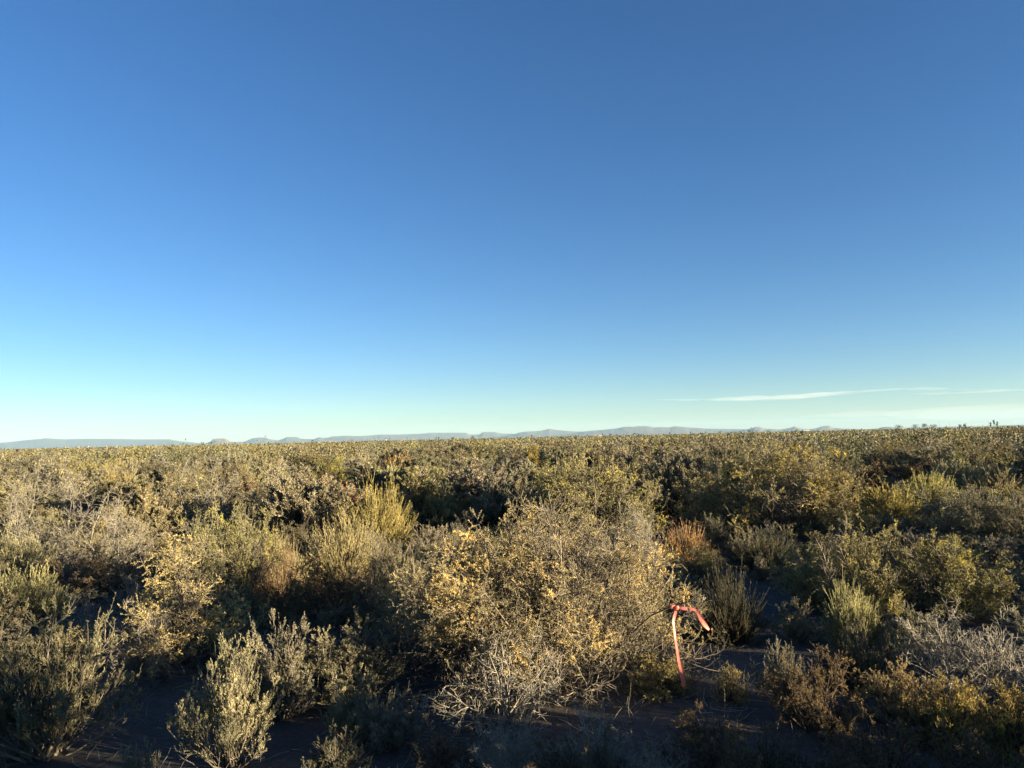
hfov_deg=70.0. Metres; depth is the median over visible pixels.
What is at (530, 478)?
sagebrush
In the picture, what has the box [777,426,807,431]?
butte hill
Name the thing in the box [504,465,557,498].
greasewood shrub
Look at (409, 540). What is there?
sagebrush
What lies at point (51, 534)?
sagebrush
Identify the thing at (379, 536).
sagebrush
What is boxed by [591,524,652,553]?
sagebrush
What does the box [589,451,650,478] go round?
greasewood shrub
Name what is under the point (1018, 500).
sagebrush
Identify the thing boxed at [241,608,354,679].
greasewood shrub
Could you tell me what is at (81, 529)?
greasewood shrub
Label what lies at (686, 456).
sagebrush
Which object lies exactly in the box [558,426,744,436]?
wide hills
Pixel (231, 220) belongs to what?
sky
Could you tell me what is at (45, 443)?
distant mountains
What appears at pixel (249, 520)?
rabbitbrush
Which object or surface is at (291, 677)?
sagebrush
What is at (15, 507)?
greasewood shrub
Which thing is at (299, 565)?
rabbitbrush
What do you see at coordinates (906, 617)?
sagebrush
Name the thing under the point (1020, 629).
sagebrush
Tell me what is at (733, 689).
saltbush
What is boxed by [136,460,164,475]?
greasewood shrub
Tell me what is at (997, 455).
sagebrush
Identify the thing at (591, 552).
rabbitbrush
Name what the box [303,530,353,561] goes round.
sagebrush
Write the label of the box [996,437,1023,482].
sagebrush
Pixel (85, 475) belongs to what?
greasewood shrub
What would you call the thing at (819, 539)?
sagebrush
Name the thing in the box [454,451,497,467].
greasewood shrub
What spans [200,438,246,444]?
butte hill
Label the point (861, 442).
brush vegetation
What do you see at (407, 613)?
sagebrush
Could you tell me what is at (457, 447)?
sagebrush
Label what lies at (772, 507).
greasewood shrub
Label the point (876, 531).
rabbitbrush
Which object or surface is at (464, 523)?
sagebrush
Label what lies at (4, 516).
sagebrush
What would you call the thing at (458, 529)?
sagebrush
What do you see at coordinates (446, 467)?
greasewood shrub
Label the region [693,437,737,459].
sagebrush
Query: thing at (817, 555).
rabbitbrush
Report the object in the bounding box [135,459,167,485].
sagebrush
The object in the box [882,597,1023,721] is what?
dead shrub
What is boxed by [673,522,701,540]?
sagebrush
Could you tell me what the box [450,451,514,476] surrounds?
sagebrush
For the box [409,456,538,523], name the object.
sagebrush
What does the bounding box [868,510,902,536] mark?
sagebrush
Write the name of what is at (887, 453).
greasewood shrub
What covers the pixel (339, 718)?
sagebrush
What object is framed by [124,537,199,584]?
sagebrush
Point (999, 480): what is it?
rabbitbrush
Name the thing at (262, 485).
greasewood shrub
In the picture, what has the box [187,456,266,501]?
greasewood shrub
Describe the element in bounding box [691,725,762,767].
saltbush
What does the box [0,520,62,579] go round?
rabbitbrush
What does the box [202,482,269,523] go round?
greasewood shrub
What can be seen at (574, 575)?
sagebrush
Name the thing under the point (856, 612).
rabbitbrush
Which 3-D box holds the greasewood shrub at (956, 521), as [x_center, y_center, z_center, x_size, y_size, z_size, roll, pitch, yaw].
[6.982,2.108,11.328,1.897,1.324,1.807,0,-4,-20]
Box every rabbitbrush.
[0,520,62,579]
[0,556,85,625]
[62,457,112,480]
[118,595,199,648]
[176,526,224,547]
[221,513,268,538]
[265,463,291,482]
[276,538,312,588]
[297,506,387,584]
[330,459,418,553]
[334,450,382,474]
[350,459,410,489]
[564,534,623,571]
[689,547,776,646]
[719,524,807,571]
[804,540,838,569]
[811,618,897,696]
[815,442,857,467]
[816,564,886,649]
[828,499,858,520]
[851,475,932,526]
[857,519,925,549]
[895,465,963,506]
[918,452,994,491]
[944,456,1023,497]
[972,483,1023,502]
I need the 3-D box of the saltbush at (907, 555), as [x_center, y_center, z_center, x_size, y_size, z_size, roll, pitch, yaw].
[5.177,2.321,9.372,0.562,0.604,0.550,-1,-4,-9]
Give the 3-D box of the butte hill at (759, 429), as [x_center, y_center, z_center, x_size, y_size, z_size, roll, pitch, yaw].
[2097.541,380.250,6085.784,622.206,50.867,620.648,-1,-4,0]
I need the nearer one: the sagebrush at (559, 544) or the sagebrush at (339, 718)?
the sagebrush at (339, 718)
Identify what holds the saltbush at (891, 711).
on the ground at (290, 734)
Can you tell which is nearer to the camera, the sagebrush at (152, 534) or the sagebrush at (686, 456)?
the sagebrush at (152, 534)
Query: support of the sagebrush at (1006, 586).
on the ground at (290, 734)
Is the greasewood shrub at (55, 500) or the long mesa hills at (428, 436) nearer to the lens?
the greasewood shrub at (55, 500)
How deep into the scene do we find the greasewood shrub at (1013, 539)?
10.01 m
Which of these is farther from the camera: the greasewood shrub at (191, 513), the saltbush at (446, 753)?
the greasewood shrub at (191, 513)
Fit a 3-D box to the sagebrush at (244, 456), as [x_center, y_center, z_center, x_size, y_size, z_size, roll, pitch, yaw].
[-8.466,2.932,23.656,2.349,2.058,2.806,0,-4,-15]
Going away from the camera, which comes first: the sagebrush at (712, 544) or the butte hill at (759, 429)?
the sagebrush at (712, 544)
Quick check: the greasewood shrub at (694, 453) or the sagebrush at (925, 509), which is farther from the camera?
the greasewood shrub at (694, 453)
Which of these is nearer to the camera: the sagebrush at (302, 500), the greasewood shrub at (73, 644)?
the greasewood shrub at (73, 644)
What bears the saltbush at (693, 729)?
on the ground at (290, 734)
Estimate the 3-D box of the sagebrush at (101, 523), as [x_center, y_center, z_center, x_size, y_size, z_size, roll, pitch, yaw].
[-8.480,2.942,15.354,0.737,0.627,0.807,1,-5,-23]
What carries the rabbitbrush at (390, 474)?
on the ground at (290, 734)
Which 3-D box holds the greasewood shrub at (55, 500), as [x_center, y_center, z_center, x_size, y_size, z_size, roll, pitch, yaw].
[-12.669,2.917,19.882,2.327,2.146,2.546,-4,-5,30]
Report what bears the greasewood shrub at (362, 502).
on the ground at (290, 734)
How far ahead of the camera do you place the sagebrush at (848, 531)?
11.32 m
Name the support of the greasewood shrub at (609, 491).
on the ground at (290, 734)
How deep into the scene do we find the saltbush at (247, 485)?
19.85 m
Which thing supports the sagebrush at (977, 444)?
on the ground at (290, 734)
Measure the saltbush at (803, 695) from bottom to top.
0.664 m
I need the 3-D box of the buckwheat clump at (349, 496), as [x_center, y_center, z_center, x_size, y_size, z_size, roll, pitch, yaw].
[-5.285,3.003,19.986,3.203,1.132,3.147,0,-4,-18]
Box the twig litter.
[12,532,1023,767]
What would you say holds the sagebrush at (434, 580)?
on the ground at (290, 734)
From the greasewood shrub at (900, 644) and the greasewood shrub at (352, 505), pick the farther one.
the greasewood shrub at (352, 505)
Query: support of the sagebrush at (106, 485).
on the ground at (290, 734)
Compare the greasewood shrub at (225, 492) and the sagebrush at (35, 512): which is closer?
the sagebrush at (35, 512)
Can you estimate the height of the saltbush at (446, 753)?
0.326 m
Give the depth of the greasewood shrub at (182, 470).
23.89 m
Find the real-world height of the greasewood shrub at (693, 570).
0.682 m
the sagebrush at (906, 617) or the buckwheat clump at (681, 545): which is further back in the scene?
the buckwheat clump at (681, 545)
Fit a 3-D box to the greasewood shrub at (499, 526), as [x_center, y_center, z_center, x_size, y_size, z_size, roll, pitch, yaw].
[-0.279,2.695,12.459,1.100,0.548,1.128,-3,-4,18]
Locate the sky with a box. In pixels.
[0,0,1023,442]
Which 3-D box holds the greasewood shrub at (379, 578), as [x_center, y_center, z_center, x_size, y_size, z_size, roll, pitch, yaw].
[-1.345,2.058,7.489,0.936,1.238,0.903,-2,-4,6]
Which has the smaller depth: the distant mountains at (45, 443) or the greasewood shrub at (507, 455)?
the greasewood shrub at (507, 455)
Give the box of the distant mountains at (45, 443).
[0,438,202,448]
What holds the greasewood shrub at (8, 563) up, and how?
on the ground at (290, 734)
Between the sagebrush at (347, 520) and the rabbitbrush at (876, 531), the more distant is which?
the sagebrush at (347, 520)
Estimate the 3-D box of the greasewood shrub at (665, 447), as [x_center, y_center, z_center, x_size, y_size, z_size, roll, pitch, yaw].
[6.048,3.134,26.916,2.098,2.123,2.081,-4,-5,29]
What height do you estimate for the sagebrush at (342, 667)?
0.738 m
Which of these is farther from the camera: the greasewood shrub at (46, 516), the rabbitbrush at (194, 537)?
the greasewood shrub at (46, 516)
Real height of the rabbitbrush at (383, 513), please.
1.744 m
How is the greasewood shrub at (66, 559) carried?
on the ground at (290, 734)
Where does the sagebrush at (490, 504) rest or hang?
on the ground at (290, 734)
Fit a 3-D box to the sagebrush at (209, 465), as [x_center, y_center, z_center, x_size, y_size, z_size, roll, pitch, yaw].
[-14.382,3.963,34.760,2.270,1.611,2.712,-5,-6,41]
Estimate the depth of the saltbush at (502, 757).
3.94 m
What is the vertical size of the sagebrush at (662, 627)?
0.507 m
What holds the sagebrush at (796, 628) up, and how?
on the ground at (290, 734)
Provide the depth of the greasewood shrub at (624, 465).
18.38 m
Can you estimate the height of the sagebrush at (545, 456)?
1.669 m
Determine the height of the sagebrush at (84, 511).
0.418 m
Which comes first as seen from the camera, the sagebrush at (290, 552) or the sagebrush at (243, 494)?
the sagebrush at (290, 552)
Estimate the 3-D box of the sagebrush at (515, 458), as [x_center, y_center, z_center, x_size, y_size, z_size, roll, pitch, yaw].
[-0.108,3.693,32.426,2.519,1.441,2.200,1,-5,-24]
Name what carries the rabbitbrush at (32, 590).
on the ground at (290, 734)
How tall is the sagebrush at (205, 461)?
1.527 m
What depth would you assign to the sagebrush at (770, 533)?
11.48 m
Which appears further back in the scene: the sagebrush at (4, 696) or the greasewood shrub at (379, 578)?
the greasewood shrub at (379, 578)
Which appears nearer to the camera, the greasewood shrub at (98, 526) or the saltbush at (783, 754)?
the saltbush at (783, 754)
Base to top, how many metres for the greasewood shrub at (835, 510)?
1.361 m
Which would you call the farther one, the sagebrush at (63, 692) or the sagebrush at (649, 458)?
the sagebrush at (649, 458)
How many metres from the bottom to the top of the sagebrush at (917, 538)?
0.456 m
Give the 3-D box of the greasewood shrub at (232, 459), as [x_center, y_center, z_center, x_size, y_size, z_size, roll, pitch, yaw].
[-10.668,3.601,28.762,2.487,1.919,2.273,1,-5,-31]
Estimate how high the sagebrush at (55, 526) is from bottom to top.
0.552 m
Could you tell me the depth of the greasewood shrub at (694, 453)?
20.08 m
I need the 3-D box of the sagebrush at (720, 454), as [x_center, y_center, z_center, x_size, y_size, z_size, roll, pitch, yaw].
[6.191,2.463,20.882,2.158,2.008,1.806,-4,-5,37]
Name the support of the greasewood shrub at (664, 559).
on the ground at (290, 734)
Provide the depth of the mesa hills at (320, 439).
7494.85 m
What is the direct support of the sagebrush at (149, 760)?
on the ground at (290, 734)
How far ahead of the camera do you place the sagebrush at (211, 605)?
7.64 m
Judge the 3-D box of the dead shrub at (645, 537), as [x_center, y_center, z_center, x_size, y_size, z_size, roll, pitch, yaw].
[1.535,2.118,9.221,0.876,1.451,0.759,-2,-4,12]
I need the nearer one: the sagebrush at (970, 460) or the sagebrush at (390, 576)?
the sagebrush at (390, 576)
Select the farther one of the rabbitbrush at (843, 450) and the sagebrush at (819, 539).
the rabbitbrush at (843, 450)
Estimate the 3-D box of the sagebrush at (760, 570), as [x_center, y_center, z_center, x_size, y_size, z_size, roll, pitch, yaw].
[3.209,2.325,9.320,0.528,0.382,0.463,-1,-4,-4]
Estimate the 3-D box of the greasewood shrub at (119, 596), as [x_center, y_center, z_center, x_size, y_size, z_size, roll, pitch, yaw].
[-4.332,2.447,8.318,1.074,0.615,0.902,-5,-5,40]
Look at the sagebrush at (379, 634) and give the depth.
6.19 m
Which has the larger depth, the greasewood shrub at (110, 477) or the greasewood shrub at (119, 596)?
the greasewood shrub at (110, 477)
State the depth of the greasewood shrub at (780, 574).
8.98 m
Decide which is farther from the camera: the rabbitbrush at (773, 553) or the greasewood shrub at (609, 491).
the greasewood shrub at (609, 491)
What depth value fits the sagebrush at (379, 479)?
22.56 m
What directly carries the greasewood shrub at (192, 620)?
on the ground at (290, 734)
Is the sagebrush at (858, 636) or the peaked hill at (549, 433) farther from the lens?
the peaked hill at (549, 433)
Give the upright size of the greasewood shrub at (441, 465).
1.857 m
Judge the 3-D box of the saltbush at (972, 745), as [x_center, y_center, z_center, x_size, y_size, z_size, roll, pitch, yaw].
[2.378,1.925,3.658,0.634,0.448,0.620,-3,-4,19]
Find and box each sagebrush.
[0,448,78,508]
[0,449,56,476]
[0,469,99,507]
[0,499,11,520]
[0,535,52,559]
[0,555,87,588]
[0,581,143,763]
[0,591,61,640]
[0,617,53,661]
[0,621,31,739]
[7,506,39,519]
[8,508,48,528]
[19,504,69,522]
[32,517,78,539]
[35,523,78,557]
[59,509,98,521]
[76,515,98,528]
[82,469,115,491]
[83,478,153,510]
[87,485,104,502]
[88,457,158,482]
[88,512,121,534]
[95,521,186,554]
[99,473,189,539]
[99,505,130,534]
[116,475,201,495]
[117,741,150,767]
[122,466,208,518]
[123,583,176,620]
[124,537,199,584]
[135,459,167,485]
[135,736,160,767]
[137,461,194,482]
[143,536,172,558]
[165,631,283,767]
[167,514,222,540]
[169,460,207,474]
[178,582,269,630]
[179,463,218,487]
[182,451,225,466]
[194,454,233,470]
[202,455,251,471]
[213,444,287,493]
[214,608,329,721]
[229,471,332,530]
[234,461,370,541]
[249,457,287,475]
[254,535,309,568]
[265,571,309,621]
[267,606,408,706]
[279,519,326,552]
[281,461,303,477]
[300,723,376,767]
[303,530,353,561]
[318,662,394,745]
[330,614,425,673]
[333,504,362,531]
[334,457,400,481]
[336,461,402,498]
[344,681,434,752]
[356,590,436,644]
[358,530,390,568]
[361,552,465,591]
[367,565,408,605]
[369,442,418,467]
[374,465,474,533]
[385,540,453,576]
[387,447,415,457]
[390,527,438,554]
[391,446,471,495]
[399,522,462,562]
[404,442,449,466]
[405,569,460,602]
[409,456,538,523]
[425,442,476,474]
[434,540,472,569]
[438,510,486,541]
[438,523,471,550]
[444,538,478,577]
[446,437,492,465]
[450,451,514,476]
[466,454,544,532]
[494,451,523,477]
[500,524,545,555]
[503,461,581,485]
[512,556,601,589]
[521,446,556,467]
[531,440,573,460]
[536,440,584,474]
[539,534,571,558]
[559,719,650,767]
[566,442,618,476]
[569,591,619,639]
[571,436,601,457]
[576,545,635,577]
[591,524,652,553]
[598,442,630,461]
[600,456,663,488]
[611,571,653,603]
[612,440,680,471]
[612,448,698,523]
[623,601,680,645]
[630,557,703,602]
[636,436,727,525]
[650,528,716,553]
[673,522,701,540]
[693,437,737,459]
[700,510,732,550]
[704,436,762,497]
[724,525,771,563]
[741,553,779,580]
[745,439,797,485]
[746,521,795,553]
[749,637,807,702]
[768,596,830,643]
[779,443,816,465]
[789,537,908,565]
[792,530,837,557]
[806,446,858,472]
[821,615,890,669]
[829,523,868,544]
[848,444,918,464]
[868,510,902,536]
[875,600,980,655]
[876,441,947,480]
[876,496,1015,520]
[876,525,970,558]
[921,557,1023,594]
[933,432,1015,457]
[935,444,989,464]
[937,445,994,469]
[940,489,985,498]
[944,533,1023,574]
[970,443,1019,466]
[980,603,1023,665]
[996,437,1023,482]
[1004,492,1023,515]
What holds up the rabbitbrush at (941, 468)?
on the ground at (290, 734)
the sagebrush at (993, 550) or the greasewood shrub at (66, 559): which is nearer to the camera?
the sagebrush at (993, 550)
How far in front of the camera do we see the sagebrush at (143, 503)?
13.72 m
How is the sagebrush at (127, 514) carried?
on the ground at (290, 734)
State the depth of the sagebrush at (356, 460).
28.05 m
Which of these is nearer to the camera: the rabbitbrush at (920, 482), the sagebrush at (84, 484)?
the rabbitbrush at (920, 482)
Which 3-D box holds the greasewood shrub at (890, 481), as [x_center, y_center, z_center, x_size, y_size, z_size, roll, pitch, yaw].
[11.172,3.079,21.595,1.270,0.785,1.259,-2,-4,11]
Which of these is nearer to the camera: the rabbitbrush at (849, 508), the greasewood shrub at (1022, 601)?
the greasewood shrub at (1022, 601)
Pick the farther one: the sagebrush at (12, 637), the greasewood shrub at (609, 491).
the greasewood shrub at (609, 491)
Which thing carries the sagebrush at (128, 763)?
on the ground at (290, 734)
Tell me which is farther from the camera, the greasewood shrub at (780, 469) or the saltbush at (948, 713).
the greasewood shrub at (780, 469)
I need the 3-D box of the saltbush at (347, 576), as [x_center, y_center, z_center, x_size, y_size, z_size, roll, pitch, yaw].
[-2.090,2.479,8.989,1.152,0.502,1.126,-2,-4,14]
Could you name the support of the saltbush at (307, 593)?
on the ground at (290, 734)
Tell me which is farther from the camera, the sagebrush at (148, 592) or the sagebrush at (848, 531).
the sagebrush at (848, 531)
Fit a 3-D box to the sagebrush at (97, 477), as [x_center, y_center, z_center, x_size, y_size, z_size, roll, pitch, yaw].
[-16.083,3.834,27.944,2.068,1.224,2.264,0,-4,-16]
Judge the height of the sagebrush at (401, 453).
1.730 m
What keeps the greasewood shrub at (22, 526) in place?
on the ground at (290, 734)
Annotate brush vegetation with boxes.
[0,425,1023,599]
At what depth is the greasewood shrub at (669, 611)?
7.27 m
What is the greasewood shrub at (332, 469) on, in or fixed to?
on the ground at (290, 734)
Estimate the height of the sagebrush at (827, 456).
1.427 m
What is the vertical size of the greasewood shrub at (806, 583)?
1.367 m
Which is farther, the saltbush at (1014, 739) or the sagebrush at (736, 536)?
the sagebrush at (736, 536)
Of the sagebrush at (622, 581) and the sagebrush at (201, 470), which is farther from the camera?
the sagebrush at (201, 470)
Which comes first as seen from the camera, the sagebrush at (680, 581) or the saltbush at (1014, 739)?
the saltbush at (1014, 739)
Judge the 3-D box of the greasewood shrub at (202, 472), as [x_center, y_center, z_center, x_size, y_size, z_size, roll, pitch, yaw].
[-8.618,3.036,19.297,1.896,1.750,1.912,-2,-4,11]
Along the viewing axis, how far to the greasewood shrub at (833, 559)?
8.74 m
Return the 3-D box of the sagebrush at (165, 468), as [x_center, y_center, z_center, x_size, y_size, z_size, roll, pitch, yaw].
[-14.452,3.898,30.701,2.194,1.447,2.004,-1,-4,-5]
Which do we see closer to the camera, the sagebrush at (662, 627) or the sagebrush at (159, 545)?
the sagebrush at (662, 627)
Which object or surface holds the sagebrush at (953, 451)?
on the ground at (290, 734)
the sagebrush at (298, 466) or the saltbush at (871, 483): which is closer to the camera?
the saltbush at (871, 483)
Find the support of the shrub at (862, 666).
on the ground at (290, 734)
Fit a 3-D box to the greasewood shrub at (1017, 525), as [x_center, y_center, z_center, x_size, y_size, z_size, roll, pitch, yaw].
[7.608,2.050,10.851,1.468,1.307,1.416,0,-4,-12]
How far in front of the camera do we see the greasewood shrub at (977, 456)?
23.31 m
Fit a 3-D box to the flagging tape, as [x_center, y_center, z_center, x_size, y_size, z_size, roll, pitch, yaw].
[1.203,1.746,4.903,0.247,0.532,0.092,-1,-4,0]
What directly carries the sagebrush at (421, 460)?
on the ground at (290, 734)
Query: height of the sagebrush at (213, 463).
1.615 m
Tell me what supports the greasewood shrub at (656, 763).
on the ground at (290, 734)
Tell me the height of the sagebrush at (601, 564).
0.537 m
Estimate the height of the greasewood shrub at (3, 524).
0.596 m
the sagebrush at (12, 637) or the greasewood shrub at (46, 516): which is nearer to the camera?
the sagebrush at (12, 637)
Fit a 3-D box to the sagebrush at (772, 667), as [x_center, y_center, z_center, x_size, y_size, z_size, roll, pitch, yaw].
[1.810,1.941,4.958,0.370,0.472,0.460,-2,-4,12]
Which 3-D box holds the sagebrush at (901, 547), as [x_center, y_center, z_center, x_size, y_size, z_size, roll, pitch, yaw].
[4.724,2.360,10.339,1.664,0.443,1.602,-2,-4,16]
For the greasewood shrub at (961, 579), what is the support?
on the ground at (290, 734)
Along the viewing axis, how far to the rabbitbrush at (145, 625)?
7.16 m
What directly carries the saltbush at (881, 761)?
on the ground at (290, 734)
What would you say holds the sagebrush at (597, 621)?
on the ground at (290, 734)
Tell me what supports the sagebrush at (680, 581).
on the ground at (290, 734)
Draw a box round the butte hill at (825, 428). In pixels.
[808,426,861,430]
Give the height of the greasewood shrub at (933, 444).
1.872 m
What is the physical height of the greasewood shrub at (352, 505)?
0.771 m
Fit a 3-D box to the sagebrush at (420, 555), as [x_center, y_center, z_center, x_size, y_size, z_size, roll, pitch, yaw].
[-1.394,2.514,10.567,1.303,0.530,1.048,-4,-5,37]
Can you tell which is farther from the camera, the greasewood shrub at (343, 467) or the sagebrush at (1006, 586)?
the greasewood shrub at (343, 467)
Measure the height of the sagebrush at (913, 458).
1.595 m
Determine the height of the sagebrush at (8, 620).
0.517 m
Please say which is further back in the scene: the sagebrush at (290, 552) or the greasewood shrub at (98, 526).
the greasewood shrub at (98, 526)
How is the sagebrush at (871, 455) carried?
on the ground at (290, 734)
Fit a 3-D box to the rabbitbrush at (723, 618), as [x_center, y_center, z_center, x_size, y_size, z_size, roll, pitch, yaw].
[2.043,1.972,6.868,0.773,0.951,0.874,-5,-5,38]
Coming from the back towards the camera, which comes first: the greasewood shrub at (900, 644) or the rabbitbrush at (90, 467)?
the rabbitbrush at (90, 467)
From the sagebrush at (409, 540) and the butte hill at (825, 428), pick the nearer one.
the sagebrush at (409, 540)
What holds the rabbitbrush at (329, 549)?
on the ground at (290, 734)
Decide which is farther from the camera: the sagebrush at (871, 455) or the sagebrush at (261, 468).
the sagebrush at (871, 455)
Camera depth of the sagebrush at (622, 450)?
31.68 m
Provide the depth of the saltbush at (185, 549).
11.01 m
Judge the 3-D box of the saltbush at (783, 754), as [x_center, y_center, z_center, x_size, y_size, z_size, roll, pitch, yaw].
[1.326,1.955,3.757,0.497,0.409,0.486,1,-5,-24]
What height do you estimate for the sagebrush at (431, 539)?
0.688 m
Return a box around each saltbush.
[26,543,146,605]
[174,539,200,566]
[214,472,273,513]
[252,554,391,643]
[298,563,372,602]
[406,727,486,767]
[450,706,551,767]
[516,732,603,767]
[614,651,702,703]
[634,699,773,767]
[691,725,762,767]
[707,660,752,706]
[731,718,811,767]
[754,641,876,761]
[822,458,898,513]
[822,716,930,767]
[847,654,955,743]
[874,454,959,486]
[892,667,1022,767]
[896,543,929,583]
[926,717,1023,767]
[964,674,1023,767]
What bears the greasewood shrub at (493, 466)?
on the ground at (290, 734)
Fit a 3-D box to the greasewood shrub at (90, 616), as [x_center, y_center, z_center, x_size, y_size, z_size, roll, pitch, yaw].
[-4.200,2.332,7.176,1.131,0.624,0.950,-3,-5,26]
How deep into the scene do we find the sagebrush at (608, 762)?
3.67 m
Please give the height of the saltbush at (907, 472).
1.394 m
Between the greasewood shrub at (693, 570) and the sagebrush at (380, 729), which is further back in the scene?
the greasewood shrub at (693, 570)
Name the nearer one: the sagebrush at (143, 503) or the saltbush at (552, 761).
the saltbush at (552, 761)
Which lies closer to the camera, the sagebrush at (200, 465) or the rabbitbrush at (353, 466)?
the sagebrush at (200, 465)
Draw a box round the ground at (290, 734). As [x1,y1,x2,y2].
[0,468,1023,767]
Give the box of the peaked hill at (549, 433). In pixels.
[504,429,577,437]
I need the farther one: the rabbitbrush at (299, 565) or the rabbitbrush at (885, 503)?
the rabbitbrush at (885, 503)
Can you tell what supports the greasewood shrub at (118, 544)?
on the ground at (290, 734)
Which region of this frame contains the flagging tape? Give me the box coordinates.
[670,603,709,686]
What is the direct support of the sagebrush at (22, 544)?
on the ground at (290, 734)
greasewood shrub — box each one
[0,453,102,515]
[0,468,70,543]
[0,472,22,511]
[0,483,135,570]
[0,516,39,538]
[0,518,15,531]
[0,560,38,598]
[27,512,83,539]
[31,587,131,648]
[32,619,107,673]
[47,501,82,513]
[66,518,91,544]
[67,521,110,554]
[69,467,95,481]
[73,490,160,577]
[90,477,147,510]
[90,571,175,623]
[93,458,138,505]
[100,533,275,690]
[125,453,254,530]
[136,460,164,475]
[144,456,184,470]
[158,461,217,488]
[164,490,291,614]
[178,466,213,516]
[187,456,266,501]
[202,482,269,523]
[215,451,258,470]
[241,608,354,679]
[253,461,319,516]
[310,453,349,484]
[335,449,382,472]
[338,524,424,632]
[342,496,358,514]
[353,488,729,741]
[358,491,375,513]
[396,454,456,488]
[398,456,462,490]
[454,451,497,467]
[454,458,520,492]
[480,525,506,554]
[489,452,518,466]
[493,447,530,464]
[497,444,674,550]
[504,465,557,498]
[511,443,546,469]
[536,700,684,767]
[582,474,630,513]
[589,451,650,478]
[599,457,683,514]
[599,580,706,644]
[615,729,693,767]
[644,550,677,581]
[653,445,733,491]
[663,441,695,461]
[663,542,739,591]
[672,430,878,546]
[756,440,798,461]
[757,461,818,488]
[766,550,817,586]
[769,512,950,623]
[782,477,862,545]
[798,447,856,469]
[812,543,853,591]
[814,452,885,485]
[836,553,898,577]
[859,514,919,536]
[867,529,1023,629]
[872,437,939,468]
[875,438,940,473]
[880,475,908,488]
[883,611,963,681]
[896,478,1023,547]
[907,510,945,535]
[908,437,945,456]
[946,440,1018,473]
[964,479,1023,549]
[965,532,1023,565]
[1007,591,1023,627]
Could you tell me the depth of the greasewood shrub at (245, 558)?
8.46 m
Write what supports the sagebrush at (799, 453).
on the ground at (290, 734)
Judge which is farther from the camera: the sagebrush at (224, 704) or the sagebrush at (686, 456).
the sagebrush at (686, 456)
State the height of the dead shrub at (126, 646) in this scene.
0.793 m
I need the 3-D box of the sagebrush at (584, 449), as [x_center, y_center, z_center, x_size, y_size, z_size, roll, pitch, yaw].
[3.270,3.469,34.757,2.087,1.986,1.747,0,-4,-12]
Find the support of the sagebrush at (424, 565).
on the ground at (290, 734)
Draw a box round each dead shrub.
[89,595,198,687]
[602,494,668,581]
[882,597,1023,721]
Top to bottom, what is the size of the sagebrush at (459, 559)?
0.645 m
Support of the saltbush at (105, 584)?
on the ground at (290, 734)
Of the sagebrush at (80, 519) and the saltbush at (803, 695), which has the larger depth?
the sagebrush at (80, 519)
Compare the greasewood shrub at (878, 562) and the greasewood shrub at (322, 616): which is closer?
the greasewood shrub at (322, 616)
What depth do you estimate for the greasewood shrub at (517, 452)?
36.99 m
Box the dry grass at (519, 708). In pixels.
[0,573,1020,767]
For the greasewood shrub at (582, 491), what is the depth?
12.86 m
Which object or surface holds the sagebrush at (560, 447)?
on the ground at (290, 734)
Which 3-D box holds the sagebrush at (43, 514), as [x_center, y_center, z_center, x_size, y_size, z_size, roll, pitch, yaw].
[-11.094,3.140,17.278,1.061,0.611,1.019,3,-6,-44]
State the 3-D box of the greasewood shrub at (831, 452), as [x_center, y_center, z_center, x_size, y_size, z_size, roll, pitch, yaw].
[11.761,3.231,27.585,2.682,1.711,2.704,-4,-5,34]
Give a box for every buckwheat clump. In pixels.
[253,522,307,607]
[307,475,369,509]
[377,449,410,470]
[649,518,726,568]
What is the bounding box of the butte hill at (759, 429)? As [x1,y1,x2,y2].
[738,427,776,432]
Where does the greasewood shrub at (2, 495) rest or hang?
on the ground at (290, 734)
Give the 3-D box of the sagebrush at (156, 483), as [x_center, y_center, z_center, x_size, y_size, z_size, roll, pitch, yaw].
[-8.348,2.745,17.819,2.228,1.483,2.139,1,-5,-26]
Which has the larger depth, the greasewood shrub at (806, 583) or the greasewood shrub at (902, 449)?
the greasewood shrub at (902, 449)
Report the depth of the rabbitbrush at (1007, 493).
17.12 m
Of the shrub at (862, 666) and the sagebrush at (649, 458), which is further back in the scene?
the sagebrush at (649, 458)
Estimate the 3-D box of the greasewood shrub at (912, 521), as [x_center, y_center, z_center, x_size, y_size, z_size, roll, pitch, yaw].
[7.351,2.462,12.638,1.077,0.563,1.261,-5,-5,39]
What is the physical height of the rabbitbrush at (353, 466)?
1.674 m
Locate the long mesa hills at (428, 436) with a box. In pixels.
[366,432,513,439]
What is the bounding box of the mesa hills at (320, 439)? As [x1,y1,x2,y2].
[237,436,411,443]
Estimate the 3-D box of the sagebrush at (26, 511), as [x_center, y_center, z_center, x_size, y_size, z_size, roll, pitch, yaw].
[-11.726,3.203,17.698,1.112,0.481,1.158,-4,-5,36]
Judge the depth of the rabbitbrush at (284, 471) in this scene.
27.21 m

